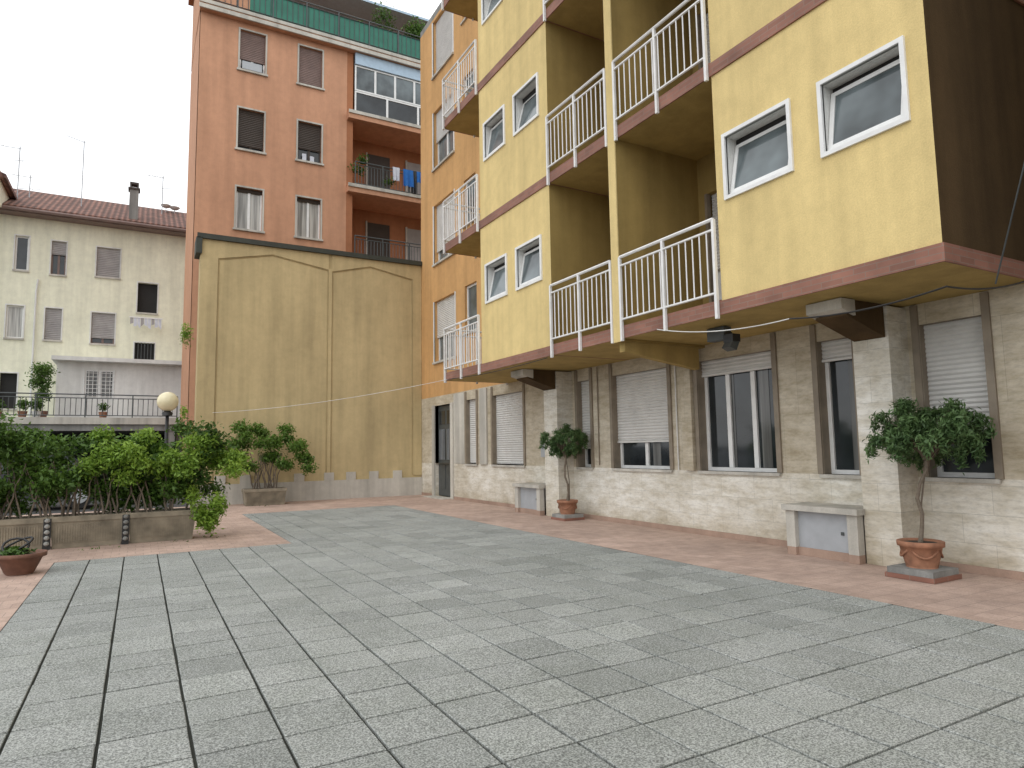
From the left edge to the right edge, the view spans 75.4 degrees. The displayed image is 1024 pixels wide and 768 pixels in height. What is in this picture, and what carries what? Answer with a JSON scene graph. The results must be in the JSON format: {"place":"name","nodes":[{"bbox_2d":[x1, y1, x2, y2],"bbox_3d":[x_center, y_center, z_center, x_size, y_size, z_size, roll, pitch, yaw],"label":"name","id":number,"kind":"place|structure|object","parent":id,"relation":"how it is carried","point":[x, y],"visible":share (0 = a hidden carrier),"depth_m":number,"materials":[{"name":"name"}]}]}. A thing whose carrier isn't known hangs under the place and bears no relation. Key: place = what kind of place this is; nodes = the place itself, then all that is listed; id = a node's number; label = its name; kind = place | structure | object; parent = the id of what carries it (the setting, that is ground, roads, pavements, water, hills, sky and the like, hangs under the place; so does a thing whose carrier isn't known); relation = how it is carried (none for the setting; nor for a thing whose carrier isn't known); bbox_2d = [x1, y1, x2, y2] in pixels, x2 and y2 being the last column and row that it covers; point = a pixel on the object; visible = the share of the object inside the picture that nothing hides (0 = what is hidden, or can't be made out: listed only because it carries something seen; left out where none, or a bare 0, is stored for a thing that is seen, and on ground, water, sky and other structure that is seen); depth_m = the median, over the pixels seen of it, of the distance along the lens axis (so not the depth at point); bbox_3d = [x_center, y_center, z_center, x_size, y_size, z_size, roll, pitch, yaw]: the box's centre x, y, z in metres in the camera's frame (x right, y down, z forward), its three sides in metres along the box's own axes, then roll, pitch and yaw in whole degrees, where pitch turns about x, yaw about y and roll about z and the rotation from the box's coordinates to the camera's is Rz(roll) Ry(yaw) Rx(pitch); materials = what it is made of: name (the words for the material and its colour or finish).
{"place":"outdoors","nodes":[
{"label":"outdoors","id":0,"kind":"place"},
{"bbox_2d":[0,355,181,480],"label":"garage terrace","id":1,"kind":"structure","parent":0,"point":[91,393],"depth_m":26.89,"materials":[{"name":"paint"}]},
{"bbox_2d":[0,170,186,416],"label":"building","id":2,"kind":"structure","parent":0,"point":[79,293],"depth_m":29.65,"materials":[{"name":"paint"}]},
{"bbox_2d":[0,136,179,213],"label":"roof antennas","id":3,"kind":"object","parent":2,"relation":"on","point":[175,208],"visible":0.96,"depth_m":31.14,"materials":[{"name":"grey metal"}]},
{"bbox_2d":[0,205,185,416],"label":"windows and gutters","id":4,"kind":"structure","parent":2,"relation":"attached to","point":[103,324],"depth_m":29.20,"materials":[{"name":"stone"}]},
{"bbox_2d":[0,0,440,212],"label":"sky","id":5,"kind":"structure","parent":0,"point":[112,76],"materials":[{"name":"white"}]},
{"bbox_2d":[180,0,421,476],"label":"walls and slabs","id":6,"kind":"structure","parent":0,"point":[219,165],"depth_m":25.57,"materials":[{"name":"paint"}]},
{"bbox_2d":[215,0,420,260],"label":"terrace railings","id":7,"kind":"object","parent":6,"relation":"on","point":[307,16],"visible":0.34,"depth_m":26.79,"materials":[{"name":"metal"}]},
{"bbox_2d":[233,0,428,260],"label":"windows and shutters","id":8,"kind":"structure","parent":6,"relation":"attached to","point":[387,89],"depth_m":26.59,"materials":[{"name":"stone"}]},
{"bbox_2d":[347,1,425,186],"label":"terrace plants","id":9,"kind":"object","parent":6,"relation":"on","point":[417,29],"visible":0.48,"depth_m":28.32,"materials":[{"name":"green plant"}]},
{"bbox_2d":[393,167,420,193],"bbox_3d":[-4.289,-8.413,27.487,1.350,1.000,0.096,2,-6,-29],"label":"hanging laundry","id":10,"kind":"object","parent":6,"relation":"hanging from","point":[411,179],"visible":0.91,"depth_m":27.53,"materials":[{"name":"blue fabric"}]},
{"bbox_2d":[0,505,1023,767],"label":"grey paved courtyard","id":11,"kind":"structure","parent":0,"point":[382,637],"depth_m":4.33,"materials":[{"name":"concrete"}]},
{"bbox_2d":[0,495,1023,630],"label":"terracotta pavement","id":12,"kind":"structure","parent":0,"point":[995,600],"depth_m":8.82,"materials":[{"name":"tile"}]},
{"bbox_2d":[0,536,47,575],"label":"clay bowl planter","id":13,"kind":"object","parent":12,"relation":"on","point":[16,560],"visible":1,"depth_m":7.82,"materials":[{"name":"ceramic"}]},
{"bbox_2d":[0,515,48,548],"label":"planter trough","id":14,"kind":"object","parent":12,"relation":"on","point":[15,527],"visible":0.73,"depth_m":9.82,"materials":[{"name":"concrete"}]},
{"bbox_2d":[42,514,129,549],"bbox_3d":[-6.957,2.248,9.911,2.140,0.463,0.068,2,-6,-29],"label":"planter ornament","id":15,"kind":"object","parent":12,"relation":"on","point":[46,541],"visible":1,"depth_m":9.95,"materials":[{"name":"metal"}]},
{"bbox_2d":[48,511,125,548],"bbox_3d":[-6.656,2.285,10.416,1.010,0.478,0.540,2,-6,-29],"label":"planter trough","id":16,"kind":"object","parent":12,"relation":"on","point":[85,530],"visible":0.98,"depth_m":10.21,"materials":[{"name":"concrete"}]},
{"bbox_2d":[0,408,253,535],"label":"hedge plant","id":17,"kind":"object","parent":12,"relation":"on","point":[131,467],"visible":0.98,"depth_m":10.55,"materials":[{"name":"green plant"}]},
{"bbox_2d":[127,508,196,542],"bbox_3d":[-5.766,2.319,10.913,1.010,0.478,0.540,2,-6,-29],"label":"planter trough","id":18,"kind":"object","parent":12,"relation":"on","point":[162,525],"visible":0.94,"depth_m":10.71,"materials":[{"name":"concrete"}]},
{"bbox_2d":[157,392,178,508],"bbox_3d":[-7.375,1.527,14.125,0.422,2.729,0.422,2,-6,-29],"label":"globe street lamp","id":19,"kind":"object","parent":12,"relation":"on","point":[167,403],"visible":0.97,"depth_m":14.12,"materials":[{"name":"white glass"}]},
{"bbox_2d":[78,505,268,549],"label":"fallen leaves","id":20,"kind":"object","parent":12,"relation":"on","point":[170,541],"visible":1,"depth_m":10.56,"materials":[{"name":"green plant"}]},
{"bbox_2d":[241,487,286,505],"bbox_3d":[-6.662,3.025,17.824,1.090,0.438,0.540,2,-6,-29],"label":"planter trough","id":21,"kind":"object","parent":12,"relation":"on","point":[263,496],"visible":1,"depth_m":17.61,"materials":[{"name":"concrete"}]},
{"bbox_2d":[224,418,318,488],"bbox_3d":[-6.539,1.892,17.999,2.545,1.983,1.091,2,-6,-29],"label":"shrub plant","id":22,"kind":"object","parent":21,"relation":"in","point":[264,441],"visible":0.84,"depth_m":17.91,"materials":[{"name":"green plant"}]},
{"bbox_2d":[188,232,421,506],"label":"mustard boundary wall","id":23,"kind":"structure","parent":12,"relation":"on","point":[299,488],"depth_m":19.50,"materials":[{"name":"stone"}]},
{"bbox_2d":[177,321,196,481],"bbox_3d":[-9.830,0.445,19.960,0.688,5.599,5.468,2,-6,-29],"label":"climbing plant","id":24,"kind":"object","parent":23,"relation":"attached to","point":[185,333],"visible":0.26,"depth_m":22.21,"materials":[{"name":"green plant"}]},
{"bbox_2d":[194,238,421,483],"bbox_3d":[-5.856,-0.539,19.846,6.490,6.800,0.535,2,-6,-29],"label":"wall render","id":25,"kind":"object","parent":23,"relation":"attached to","point":[281,328],"depth_m":19.60,"materials":[{"name":"beige paint"}]},
{"bbox_2d":[512,482,545,515],"bbox_3d":[0.508,2.475,14.340,0.509,0.629,1.110,2,-6,-29],"label":"meter hatch","id":26,"kind":"object","parent":12,"relation":"on","point":[529,497],"visible":0.98,"depth_m":14.24,"materials":[{"name":"stone"}]},
{"bbox_2d":[538,423,588,520],"bbox_3d":[1.026,1.701,13.045,0.919,1.896,1.011,2,-6,-29],"label":"potted tree","id":27,"kind":"object","parent":12,"relation":"on","point":[567,506],"visible":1,"depth_m":12.92,"materials":[{"name":"green plant"}]},
{"bbox_2d":[422,402,1023,579],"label":"ground floor plinth","id":28,"kind":"structure","parent":12,"relation":"on","point":[977,528],"depth_m":9.77,"materials":[{"name":"beige stone"}]},
{"bbox_2d":[781,502,865,564],"bbox_3d":[3.957,1.823,8.209,0.509,0.629,1.040,2,-6,-29],"label":"meter hatch","id":29,"kind":"object","parent":12,"relation":"on","point":[827,531],"visible":0.98,"depth_m":8.10,"materials":[{"name":"metal"}]},
{"bbox_2d":[862,397,997,583],"bbox_3d":[4.372,1.063,6.960,1.160,1.880,1.204,2,-6,-29],"label":"potted tree","id":30,"kind":"object","parent":12,"relation":"on","point":[925,435],"visible":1,"depth_m":6.75,"materials":[{"name":"green plant"}]},
{"bbox_2d":[0,497,1023,631],"bbox_3d":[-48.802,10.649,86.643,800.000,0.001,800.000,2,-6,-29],"label":"ground","id":31,"kind":"structure","parent":0,"point":[57,509],"depth_m":17.64,"materials":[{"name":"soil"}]},
{"bbox_2d":[0,455,107,507],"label":"parked car","id":32,"kind":"object","parent":31,"relation":"on","point":[82,503],"visible":0.18,"depth_m":17.59,"materials":[{"name":"paint"}]},
{"bbox_2d":[422,284,1023,566],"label":"ground floor wall","id":33,"kind":"structure","parent":0,"point":[889,358],"depth_m":8.82,"materials":[{"name":"beige stone"}]},
{"bbox_2d":[420,0,1023,398],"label":"storeys","id":34,"kind":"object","parent":33,"relation":"on","point":[945,163],"visible":0.71,"depth_m":9.17,"materials":[{"name":"paint"}]},
{"bbox_2d":[441,0,719,384],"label":"balcony railings","id":35,"kind":"object","parent":34,"relation":"on","point":[663,248],"visible":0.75,"depth_m":10.29,"materials":[{"name":"white metal"}]},
{"bbox_2d":[214,164,1023,412],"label":"overhead cables","id":36,"kind":"object","parent":34,"relation":"attached to","point":[1006,238],"visible":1,"depth_m":6.27,"materials":[{"name":"black metal"}]},
{"bbox_2d":[431,0,1001,496],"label":"windows and shutters","id":37,"kind":"structure","parent":34,"relation":"attached to","point":[741,406],"depth_m":9.84,"materials":[{"name":"plastic"}]},
{"bbox_2d":[707,326,740,351],"bbox_3d":[2.803,-0.592,8.830,0.260,0.355,0.520,2,-6,-29],"label":"security floodlight","id":38,"kind":"object","parent":34,"relation":"attached to","point":[730,339],"visible":1,"depth_m":8.72,"materials":[{"name":"metal"}]},
{"bbox_2d":[444,0,1023,382],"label":"brick floor bands","id":39,"kind":"object","parent":34,"relation":"on","point":[935,254],"visible":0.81,"depth_m":8.20,"materials":[{"name":"brown paint"}]}
]}

